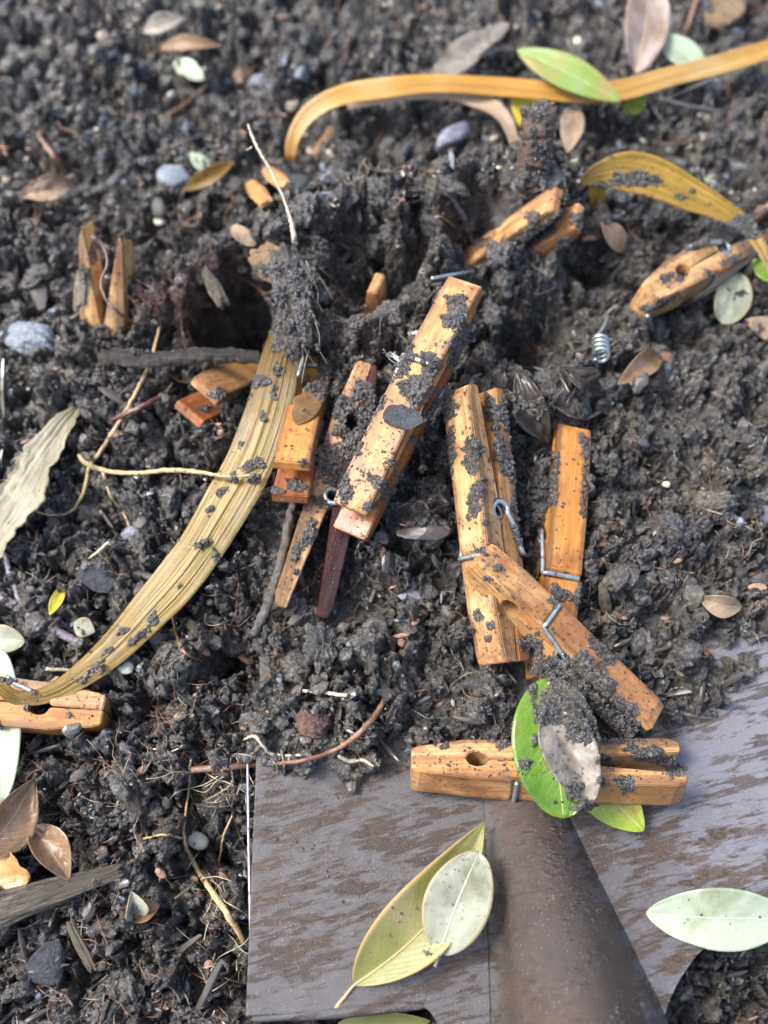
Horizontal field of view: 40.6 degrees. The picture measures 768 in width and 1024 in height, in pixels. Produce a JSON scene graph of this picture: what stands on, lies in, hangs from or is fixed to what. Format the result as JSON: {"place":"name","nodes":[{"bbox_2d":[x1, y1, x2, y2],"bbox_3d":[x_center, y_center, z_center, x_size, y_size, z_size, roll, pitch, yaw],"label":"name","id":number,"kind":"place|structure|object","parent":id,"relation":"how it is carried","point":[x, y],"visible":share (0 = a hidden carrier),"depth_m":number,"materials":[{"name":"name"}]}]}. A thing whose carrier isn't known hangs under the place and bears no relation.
{"place":"outdoors","nodes":[
{"label":"outdoors","id":0,"kind":"place"},
{"bbox_2d":[0,0,767,1023],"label":"soil","id":1,"kind":"structure","parent":0,"point":[160,446],"depth_m":0.33,"materials":[{"name":"soil"}]},
{"bbox_2d":[0,648,20,802],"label":"leaf","id":2,"kind":"object","parent":1,"relation":"on","point":[10,740],"visible":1,"depth_m":0.29,"materials":[{"name":"plant"}]},
{"bbox_2d":[0,624,24,652],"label":"leaf","id":3,"kind":"object","parent":1,"relation":"on","point":[12,639],"visible":1,"depth_m":0.31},
{"bbox_2d":[0,851,30,888],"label":"leaf","id":4,"kind":"object","parent":1,"relation":"on","point":[13,873],"visible":1,"depth_m":0.29,"materials":[{"name":"plant"}]},
{"bbox_2d":[0,778,38,857],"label":"leaf","id":5,"kind":"object","parent":1,"relation":"on","point":[19,811],"visible":1,"depth_m":0.28,"materials":[{"name":"plant"}]},
{"bbox_2d":[5,321,54,356],"bbox_3d":[-0.118,-0.057,0.346,0.017,0.008,0.014,0,70,0],"label":"stone","id":6,"kind":"object","parent":1,"relation":"on","point":[22,337],"visible":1,"depth_m":0.34,"materials":[{"name":"stone"}]},
{"bbox_2d":[0,406,79,558],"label":"dry blade","id":7,"kind":"object","parent":1,"relation":"on","point":[24,485],"visible":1,"depth_m":0.32,"materials":[{"name":"plant"}]},
{"bbox_2d":[0,547,79,642],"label":"stick","id":8,"kind":"object","parent":1,"relation":"on","point":[65,635],"visible":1,"depth_m":0.31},
{"bbox_2d":[27,941,64,985],"bbox_3d":[-0.093,0.124,0.285,0.010,0.007,0.012,0,70,0],"label":"stone","id":9,"kind":"object","parent":1,"relation":"on","point":[43,963],"visible":1,"depth_m":0.28,"materials":[{"name":"stone"}]},
{"bbox_2d":[18,173,74,201],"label":"leaf","id":10,"kind":"object","parent":1,"relation":"on","point":[49,187],"visible":1,"depth_m":0.37,"materials":[{"name":"plant"}]},
{"bbox_2d":[28,824,71,881],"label":"leaf","id":11,"kind":"object","parent":1,"relation":"on","point":[49,847],"visible":1,"depth_m":0.28,"materials":[{"name":"plant"}]},
{"bbox_2d":[0,675,111,734],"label":"clothespin","id":12,"kind":"object","parent":1,"relation":"on","point":[55,720],"visible":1,"depth_m":0.29,"materials":[{"name":"orange wood"}]},
{"bbox_2d":[49,590,65,614],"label":"leaf","id":13,"kind":"object","parent":1,"relation":"on","point":[56,600],"visible":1,"depth_m":0.31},
{"bbox_2d":[0,863,129,928],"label":"bark piece","id":14,"kind":"object","parent":1,"relation":"on","point":[19,903],"visible":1,"depth_m":0.28,"materials":[{"name":"wood"}]},
{"bbox_2d":[66,917,96,973],"bbox_3d":[-0.084,0.120,0.288,0.009,0.008,0.015,0,70,0],"label":"bark piece","id":15,"kind":"object","parent":1,"relation":"on","point":[81,947],"visible":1,"depth_m":0.29,"materials":[{"name":"wood"}]},
{"bbox_2d":[73,270,89,311],"bbox_3d":[-0.097,-0.072,0.334,0.006,0.002,0.016,0,70,0],"label":"bark piece","id":16,"kind":"object","parent":1,"relation":"on","point":[80,299],"visible":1,"depth_m":0.33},
{"bbox_2d":[73,617,94,636],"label":"leaf","id":17,"kind":"object","parent":1,"relation":"on","point":[86,625],"visible":1,"depth_m":0.31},
{"bbox_2d":[78,564,118,592],"bbox_3d":[-0.086,0.019,0.314,0.013,0.006,0.010,27,72,9],"label":"stone","id":18,"kind":"object","parent":1,"relation":"on","point":[94,578],"visible":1,"depth_m":0.31,"materials":[{"name":"stone"}]},
{"bbox_2d":[79,221,133,335],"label":"clothespin","id":19,"kind":"object","parent":1,"relation":"on","point":[92,313],"visible":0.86,"depth_m":0.34,"materials":[{"name":"brown wood"}]},
{"bbox_2d":[91,236,139,326],"bbox_3d":[-0.088,-0.073,0.332,0.007,0.018,0.026,-24,72,-8],"label":"root","id":20,"kind":"object","parent":19,"relation":"attached to","point":[109,304],"visible":1,"depth_m":0.33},
{"bbox_2d":[111,757,150,833],"bbox_3d":[-0.072,0.081,0.295,0.011,0.014,0.021,0,70,0],"label":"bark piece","id":21,"kind":"object","parent":1,"relation":"on","point":[134,804],"visible":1,"depth_m":0.29,"materials":[{"name":"wood"}]},
{"bbox_2d":[126,891,148,920],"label":"leaf","id":22,"kind":"object","parent":1,"relation":"on","point":[140,904],"visible":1,"depth_m":0.28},
{"bbox_2d":[109,387,178,421],"bbox_3d":[-0.074,-0.034,0.329,0.025,0.019,0.008,-41,75,-13],"label":"root","id":23,"kind":"object","parent":1,"relation":"on","point":[138,408],"visible":1,"depth_m":0.32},
{"bbox_2d":[133,898,159,922],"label":"leaf","id":24,"kind":"object","parent":1,"relation":"on","point":[153,906],"visible":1,"depth_m":0.28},
{"bbox_2d":[35,323,258,525],"bbox_3d":[-0.082,-0.020,0.319,0.065,0.024,0.071,-30,73,-10],"label":"root","id":25,"kind":"object","parent":1,"relation":"on","point":[90,465],"visible":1,"depth_m":0.32,"materials":[{"name":"plant"}]},
{"bbox_2d":[0,323,300,705],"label":"strap leaf","id":26,"kind":"object","parent":1,"relation":"on","point":[162,595],"visible":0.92,"depth_m":0.30,"materials":[{"name":"plant"}]},
{"bbox_2d":[269,242,314,348],"bbox_3d":[-0.028,-0.067,0.317,0.012,0.009,0.040,-13,71,-5],"label":"clump","id":27,"kind":"object","parent":26,"relation":"on","point":[287,252],"visible":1,"depth_m":0.32,"materials":[{"name":"soil"}]},
{"bbox_2d":[272,260,332,382],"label":"roots","id":28,"kind":"object","parent":27,"relation":"attached to","point":[316,322],"visible":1,"depth_m":0.31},
{"bbox_2d":[143,11,184,33],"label":"leaf","id":29,"kind":"object","parent":1,"relation":"on","point":[160,22],"visible":1,"depth_m":0.41,"materials":[{"name":"plant"}]},
{"bbox_2d":[156,164,188,189],"bbox_3d":[-0.078,-0.124,0.383,0.011,0.006,0.011,-30,73,-10],"label":"stone","id":30,"kind":"object","parent":1,"relation":"on","point":[175,176],"visible":1,"depth_m":0.38,"materials":[{"name":"stone"}]},
{"bbox_2d":[96,208,259,350],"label":"fine roots","id":31,"kind":"object","parent":1,"relation":"on","point":[180,298],"visible":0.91,"depth_m":0.34,"materials":[{"name":"plant"}]},
{"bbox_2d":[97,347,260,368],"bbox_3d":[-0.064,-0.048,0.324,0.051,0.008,0.008,0,70,0],"label":"stick","id":32,"kind":"object","parent":1,"relation":"on","point":[149,359],"visible":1,"depth_m":0.32,"materials":[{"name":"wood"}]},
{"bbox_2d":[167,83,207,116],"bbox_3d":[-0.078,-0.160,0.405,0.006,0.013,0.025,29,73,10],"label":"stick","id":33,"kind":"object","parent":1,"relation":"on","point":[186,104],"visible":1,"depth_m":0.41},
{"bbox_2d":[174,57,203,80],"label":"leaf","id":34,"kind":"object","parent":1,"relation":"on","point":[190,69],"visible":1,"depth_m":0.40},
{"bbox_2d":[160,34,220,50],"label":"leaf","id":35,"kind":"object","parent":1,"relation":"on","point":[185,42],"visible":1,"depth_m":0.40,"materials":[{"name":"plant"}]},
{"bbox_2d":[143,759,246,943],"bbox_3d":[-0.047,0.097,0.297,0.046,0.027,0.025,42,75,14],"label":"root","id":36,"kind":"object","parent":1,"relation":"on","point":[222,906],"visible":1,"depth_m":0.29,"materials":[{"name":"plant"}]},
{"bbox_2d":[188,831,208,849],"bbox_3d":[-0.055,0.096,0.304,0.007,0.004,0.005,0,70,0],"label":"pebble","id":37,"kind":"object","parent":1,"relation":"on","point":[200,840],"visible":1,"depth_m":0.30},
{"bbox_2d":[189,152,209,170],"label":"leaf","id":38,"kind":"object","parent":1,"relation":"on","point":[199,164],"visible":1,"depth_m":0.38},
{"bbox_2d":[182,161,234,190],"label":"leaf","id":39,"kind":"object","parent":1,"relation":"on","point":[208,176],"visible":1,"depth_m":0.38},
{"bbox_2d":[201,265,229,309],"bbox_3d":[-0.053,-0.071,0.329,0.011,0.007,0.018,0,70,0],"label":"bark piece","id":40,"kind":"object","parent":1,"relation":"on","point":[216,292],"visible":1,"depth_m":0.33,"materials":[{"name":"wood"}]},
{"bbox_2d":[175,362,257,427],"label":"clothespin","id":41,"kind":"object","parent":1,"relation":"on","point":[232,378],"visible":0.33,"depth_m":0.32,"materials":[{"name":"orange wood"}]},
{"bbox_2d":[192,770,255,846],"bbox_3d":[-0.043,0.082,0.299,0.021,0.015,0.019,35,74,12],"label":"root","id":42,"kind":"object","parent":1,"relation":"on","point":[221,808],"visible":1,"depth_m":0.29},
{"bbox_2d":[230,224,255,246],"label":"leaf","id":43,"kind":"object","parent":1,"relation":"on","point":[240,234],"visible":1,"depth_m":0.34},
{"bbox_2d":[245,179,272,207],"bbox_3d":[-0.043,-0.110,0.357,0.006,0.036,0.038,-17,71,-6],"label":"wood chip","id":44,"kind":"object","parent":1,"relation":"on","point":[259,195],"visible":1,"depth_m":0.35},
{"bbox_2d":[247,241,279,282],"bbox_3d":[-0.035,-0.077,0.327,0.011,0.011,0.018,-31,73,-11],"label":"bark piece","id":45,"kind":"object","parent":1,"relation":"on","point":[260,255],"visible":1,"depth_m":0.33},
{"bbox_2d":[250,502,296,636],"bbox_3d":[-0.031,0.014,0.307,0.005,0.004,0.047,13,71,5],"label":"stick","id":46,"kind":"object","parent":1,"relation":"on","point":[263,614],"visible":0.98,"depth_m":0.30,"materials":[{"name":"wood"}]},
{"bbox_2d":[262,166,290,189],"bbox_3d":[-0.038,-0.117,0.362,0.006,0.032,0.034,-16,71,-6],"label":"wood chip","id":47,"kind":"object","parent":1,"relation":"on","point":[282,179],"visible":0.89,"depth_m":0.35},
{"bbox_2d":[191,657,390,773],"bbox_3d":[-0.023,0.064,0.291,0.064,0.018,0.017,-26,72,-9],"label":"root","id":48,"kind":"object","parent":1,"relation":"on","point":[370,721],"visible":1,"depth_m":0.29,"materials":[{"name":"plant"}]},
{"bbox_2d":[272,356,328,503],"bbox_3d":[-0.023,-0.034,0.322,0.014,0.016,0.080,4,42,4],"label":"clothespin","id":49,"kind":"object","parent":1,"relation":"on","point":[291,432],"visible":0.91,"depth_m":0.30,"materials":[{"name":"brown wood"}]},
{"bbox_2d":[291,386,323,423],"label":"leaf","id":50,"kind":"object","parent":49,"relation":"on","point":[309,402],"visible":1,"depth_m":0.30,"materials":[{"name":"plant"}]},
{"bbox_2d":[294,707,330,738],"bbox_3d":[-0.020,0.059,0.291,0.010,0.009,0.010,0,70,0],"label":"seed","id":51,"kind":"object","parent":1,"relation":"on","point":[310,726],"visible":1,"depth_m":0.29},
{"bbox_2d":[275,361,376,618],"bbox_3d":[-0.015,-0.007,0.309,0.017,0.014,0.077,15,80,-6],"label":"clothespin","id":52,"kind":"object","parent":1,"relation":"on","point":[361,370],"visible":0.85,"depth_m":0.30,"materials":[{"name":"orange wood"}]},
{"bbox_2d":[18,1,721,965],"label":"wood splinters","id":53,"kind":"object","parent":1,"relation":"on","point":[402,525],"visible":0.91,"depth_m":0.31,"materials":[{"name":"brown plant"}]},
{"bbox_2d":[364,273,386,313],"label":"clothespin","id":54,"kind":"object","parent":1,"relation":"on","point":[376,295],"visible":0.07,"depth_m":0.33,"materials":[{"name":"orange wood"}]},
{"bbox_2d":[6,0,758,220],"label":"grit","id":55,"kind":"object","parent":1,"relation":"on","point":[173,94],"visible":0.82,"depth_m":0.40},
{"bbox_2d":[0,97,767,811],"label":"mud crumbs","id":56,"kind":"object","parent":1,"relation":"on","point":[578,695],"visible":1,"depth_m":0.31,"materials":[{"name":"soil"}]},
{"bbox_2d":[246,124,297,248],"bbox_3d":[-0.034,-0.097,0.327,0.007,0.019,0.049,-18,71,-6],"label":"root","id":57,"kind":"object","parent":56,"relation":"on","point":[293,231],"visible":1,"depth_m":0.33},
{"bbox_2d":[463,544,663,729],"bbox_3d":[0.050,0.036,0.289,0.066,0.013,0.012,44,52,-1],"label":"clothespin","id":58,"kind":"object","parent":56,"relation":"on","point":[536,597],"visible":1,"depth_m":0.28,"materials":[{"name":"orange wood"}]},
{"bbox_2d":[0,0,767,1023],"bbox_3d":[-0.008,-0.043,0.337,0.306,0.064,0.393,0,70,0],"label":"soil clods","id":59,"kind":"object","parent":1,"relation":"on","point":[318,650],"visible":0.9,"depth_m":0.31,"materials":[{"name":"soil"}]},
{"bbox_2d":[0,0,767,1023],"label":"wood splinters","id":60,"kind":"object","parent":1,"relation":"on","point":[414,532],"visible":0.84,"depth_m":0.31,"materials":[{"name":"brown plant"}]},
{"bbox_2d":[0,0,767,1023],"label":"fine roots","id":61,"kind":"object","parent":1,"relation":"on","point":[278,516],"visible":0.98,"depth_m":0.31,"materials":[{"name":"plant"}]},
{"bbox_2d":[0,0,767,1023],"bbox_3d":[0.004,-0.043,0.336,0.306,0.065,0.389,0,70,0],"label":"leaf litter","id":62,"kind":"object","parent":1,"relation":"on","point":[388,560],"visible":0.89,"depth_m":0.31,"materials":[{"name":"brown plant"}]},
{"bbox_2d":[0,0,767,193],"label":"leaf litter","id":63,"kind":"object","parent":1,"relation":"on","point":[289,107],"visible":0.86,"depth_m":0.40,"materials":[{"name":"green plant"}]},
{"bbox_2d":[0,0,767,1023],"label":"grit","id":64,"kind":"object","parent":1,"relation":"on","point":[279,680],"visible":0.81,"depth_m":0.31,"materials":[{"name":"stone"}]},
{"bbox_2d":[1,173,767,1023],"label":"fine roots","id":65,"kind":"object","parent":1,"relation":"on","point":[237,721],"visible":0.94,"depth_m":0.30,"materials":[{"name":"plant"}]},
{"bbox_2d":[338,1013,430,1023],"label":"leaf","id":66,"kind":"object","parent":1,"relation":"on","point":[397,1018],"visible":1,"depth_m":0.28,"materials":[{"name":"plant"}]},
{"bbox_2d":[4,0,767,198],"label":"grit","id":67,"kind":"object","parent":1,"relation":"on","point":[302,73],"visible":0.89,"depth_m":0.40,"materials":[{"name":"stone"}]},
{"bbox_2d":[10,166,766,993],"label":"mud specks","id":68,"kind":"object","parent":1,"relation":"on","point":[476,586],"visible":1,"depth_m":0.29,"materials":[{"name":"soil"}]},
{"bbox_2d":[333,276,482,541],"bbox_3d":[0.007,-0.031,0.299,0.014,0.016,0.081,22,78,18],"label":"clothespin","id":69,"kind":"object","parent":1,"relation":"on","point":[363,526],"visible":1,"depth_m":0.29,"materials":[{"name":"orange wood"}]},
{"bbox_2d":[382,404,422,429],"bbox_3d":[0.005,-0.027,0.290,0.011,0.001,0.008,0,70,0],"label":"stone","id":70,"kind":"object","parent":69,"relation":"on","point":[412,417],"visible":1,"depth_m":0.29,"materials":[{"name":"stone"}]},
{"bbox_2d":[344,93,516,142],"bbox_3d":[0.025,-0.145,0.373,0.084,0.033,0.037,40,75,13],"label":"strap leaf","id":71,"kind":"object","parent":1,"relation":"on","point":[496,109],"visible":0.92,"depth_m":0.39,"materials":[{"name":"plant"}]},
{"bbox_2d":[416,480,454,510],"bbox_3d":[0.016,-0.004,0.309,0.012,0.005,0.009,0,70,0],"label":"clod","id":72,"kind":"object","parent":1,"relation":"on","point":[444,491],"visible":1,"depth_m":0.31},
{"bbox_2d":[435,121,470,152],"bbox_3d":[0.026,-0.140,0.388,0.013,0.008,0.013,0,70,0],"label":"stone","id":73,"kind":"object","parent":1,"relation":"on","point":[452,136],"visible":1,"depth_m":0.39,"materials":[{"name":"stone"}]},
{"bbox_2d":[450,198,474,243],"bbox_3d":[0.027,-0.096,0.351,0.012,0.027,0.009,0,70,0],"label":"stick","id":74,"kind":"object","parent":1,"relation":"on","point":[460,210],"visible":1,"depth_m":0.35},
{"bbox_2d":[432,22,509,74],"bbox_3d":[0.034,-0.179,0.399,0.040,0.005,0.011,-37,74,-12],"label":"leaf","id":75,"kind":"object","parent":1,"relation":"on","point":[463,53],"visible":1,"depth_m":0.40,"materials":[{"name":"plant"}]},
{"bbox_2d":[444,384,528,664],"bbox_3d":[0.030,0.003,0.298,0.016,0.014,0.079,3,77,-41],"label":"clothespin","id":76,"kind":"object","parent":1,"relation":"on","point":[472,415],"visible":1,"depth_m":0.29,"materials":[{"name":"brown wood"}]},
{"bbox_2d":[246,466,767,1023],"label":"shovel","id":77,"kind":"object","parent":1,"relation":"on","point":[572,932],"visible":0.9,"depth_m":0.28,"materials":[{"name":"metal"}]},
{"bbox_2d":[335,821,485,1007],"bbox_3d":[0.009,0.108,0.274,0.061,0.013,0.019,-41,75,-14],"label":"leaf","id":78,"kind":"object","parent":77,"relation":"on","point":[387,959],"visible":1,"depth_m":0.27,"materials":[{"name":"plant"}]},
{"bbox_2d":[422,851,492,966],"bbox_3d":[0.019,0.104,0.272,0.019,0.009,0.029,0,70,0],"label":"leaf","id":79,"kind":"object","parent":78,"relation":"on","point":[460,923],"visible":1,"depth_m":0.27,"materials":[{"name":"plant"}]},
{"bbox_2d":[410,738,686,804],"bbox_3d":[0.045,0.071,0.287,0.074,0.013,0.016,1,44,0],"label":"clothespin","id":80,"kind":"object","parent":77,"relation":"on","point":[428,774],"visible":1,"depth_m":0.28,"materials":[{"name":"orange wood"}]},
{"bbox_2d":[511,678,599,818],"bbox_3d":[0.046,0.063,0.280,0.023,0.007,0.038,0,70,0],"label":"leaf","id":81,"kind":"object","parent":80,"relation":"on","point":[543,793],"visible":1,"depth_m":0.28,"materials":[{"name":"plant"}]},
{"bbox_2d":[538,711,600,803],"bbox_3d":[0.049,0.062,0.277,0.016,0.008,0.029,0,70,0],"label":"leaf","id":82,"kind":"object","parent":81,"relation":"on","point":[581,756],"visible":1,"depth_m":0.28,"materials":[{"name":"plant"}]},
{"bbox_2d":[587,805,644,831],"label":"leaf","id":83,"kind":"object","parent":77,"relation":"on","point":[629,818],"visible":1,"depth_m":0.29,"materials":[{"name":"plant"}]},
{"bbox_2d":[646,888,767,951],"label":"leaf","id":84,"kind":"object","parent":77,"relation":"on","point":[742,911],"visible":1,"depth_m":0.28,"materials":[{"name":"plant"}]},
{"bbox_2d":[464,187,583,268],"bbox_3d":[0.037,-0.086,0.356,0.016,0.076,0.014,25,64,-26],"label":"clothespin","id":85,"kind":"object","parent":1,"relation":"on","point":[545,203],"visible":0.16,"depth_m":0.33,"materials":[{"name":"brown wood"}]},
{"bbox_2d":[512,98,536,125],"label":"leaf","id":86,"kind":"object","parent":1,"relation":"on","point":[517,103],"visible":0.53,"depth_m":0.39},
{"bbox_2d":[285,40,767,159],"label":"strap leaf","id":87,"kind":"object","parent":1,"relation":"on","point":[311,111],"visible":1,"depth_m":0.38,"materials":[{"name":"plant"}]},
{"bbox_2d":[517,47,621,101],"bbox_3d":[0.067,-0.159,0.377,0.044,0.004,0.013,33,73,11],"label":"leaf","id":88,"kind":"object","parent":87,"relation":"on","point":[569,72],"visible":1,"depth_m":0.38,"materials":[{"name":"plant"}]},
{"bbox_2d":[513,370,550,443],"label":"leaf","id":89,"kind":"object","parent":1,"relation":"on","point":[525,387],"visible":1,"depth_m":0.31,"materials":[{"name":"plant"}]},
{"bbox_2d":[516,99,557,192],"bbox_3d":[0.048,-0.115,0.329,0.012,0.025,0.023,0,70,0],"label":"twig stub","id":90,"kind":"object","parent":1,"relation":"on","point":[546,129],"visible":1,"depth_m":0.32,"materials":[{"name":"brown wood"}]},
{"bbox_2d":[525,424,590,680],"bbox_3d":[0.051,0.012,0.306,0.014,0.016,0.076,11,71,-9],"label":"clothespin","id":91,"kind":"object","parent":1,"relation":"on","point":[570,551],"visible":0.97,"depth_m":0.30,"materials":[{"name":"brown wood"}]},
{"bbox_2d":[546,393,596,420],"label":"leaf","id":92,"kind":"object","parent":1,"relation":"on","point":[563,409],"visible":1,"depth_m":0.32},
{"bbox_2d":[561,104,584,152],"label":"leaf","id":93,"kind":"object","parent":1,"relation":"on","point":[572,123],"visible":1,"depth_m":0.37,"materials":[{"name":"plant"}]},
{"bbox_2d":[562,364,601,397],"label":"leaf","id":94,"kind":"object","parent":1,"relation":"on","point":[586,383],"visible":1,"depth_m":0.31,"materials":[{"name":"plant"}]},
{"bbox_2d":[592,312,610,363],"bbox_3d":[0.069,-0.056,0.329,0.009,0.015,0.024,0,70,0],"label":"clothespin spring","id":95,"kind":"object","parent":1,"relation":"on","point":[602,341],"visible":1,"depth_m":0.32,"materials":[{"name":"metal"}]},
{"bbox_2d":[598,582,611,613],"bbox_3d":[0.065,0.025,0.303,0.005,0.009,0.008,0,70,0],"label":"bark piece","id":96,"kind":"object","parent":1,"relation":"on","point":[604,596],"visible":1,"depth_m":0.30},
{"bbox_2d":[601,221,626,252],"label":"leaf","id":97,"kind":"object","parent":1,"relation":"on","point":[615,235],"visible":1,"depth_m":0.35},
{"bbox_2d":[622,94,647,115],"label":"leaf","id":98,"kind":"object","parent":1,"relation":"on","point":[635,106],"visible":1,"depth_m":0.39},
{"bbox_2d":[618,349,661,384],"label":"leaf","id":99,"kind":"object","parent":1,"relation":"on","point":[648,361],"visible":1,"depth_m":0.32,"materials":[{"name":"plant"}]},
{"bbox_2d":[625,0,669,73],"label":"leaf","id":100,"kind":"object","parent":1,"relation":"on","point":[647,24],"visible":1,"depth_m":0.39,"materials":[{"name":"plant"}]},
{"bbox_2d":[580,151,767,272],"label":"strap leaf","id":101,"kind":"object","parent":1,"relation":"on","point":[677,179],"visible":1,"depth_m":0.34,"materials":[{"name":"plant"}]},
{"bbox_2d":[662,33,704,64],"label":"leaf","id":102,"kind":"object","parent":1,"relation":"on","point":[677,49],"visible":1,"depth_m":0.39,"materials":[{"name":"plant"}]},
{"bbox_2d":[647,93,724,134],"bbox_3d":[0.109,-0.147,0.386,0.034,0.009,0.011,10,70,4],"label":"stick","id":103,"kind":"object","parent":1,"relation":"on","point":[666,100],"visible":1,"depth_m":0.39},
{"bbox_2d":[629,203,767,317],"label":"clothespin","id":104,"kind":"object","parent":1,"relation":"on","point":[693,283],"visible":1,"depth_m":0.34,"materials":[{"name":"brown wood"}]},
{"bbox_2d":[670,252,758,312],"bbox_3d":[0.111,-0.074,0.344,0.028,0.020,0.007,-25,72,-9],"label":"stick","id":105,"kind":"object","parent":1,"relation":"on","point":[715,285],"visible":1,"depth_m":0.34,"materials":[{"name":"wood"}]},
{"bbox_2d":[701,595,741,617],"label":"leaf","id":106,"kind":"object","parent":1,"relation":"on","point":[721,606],"visible":1,"depth_m":0.30,"materials":[{"name":"plant"}]},
{"bbox_2d":[699,0,745,31],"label":"leaf","id":107,"kind":"object","parent":1,"relation":"on","point":[726,14],"visible":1,"depth_m":0.41,"materials":[{"name":"plant"}]},
{"bbox_2d":[714,273,752,324],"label":"leaf","id":108,"kind":"object","parent":1,"relation":"on","point":[728,310],"visible":1,"depth_m":0.35,"materials":[{"name":"plant"}]},
{"bbox_2d":[720,183,767,228],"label":"stick","id":109,"kind":"object","parent":1,"relation":"on","point":[754,199],"visible":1,"depth_m":0.34,"materials":[{"name":"wood"}]},
{"bbox_2d":[745,316,767,340],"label":"leaf","id":110,"kind":"object","parent":1,"relation":"on","point":[755,322],"visible":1,"depth_m":0.34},
{"bbox_2d":[752,258,767,281],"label":"leaf","id":111,"kind":"object","parent":1,"relation":"on","point":[760,271],"visible":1,"depth_m":0.34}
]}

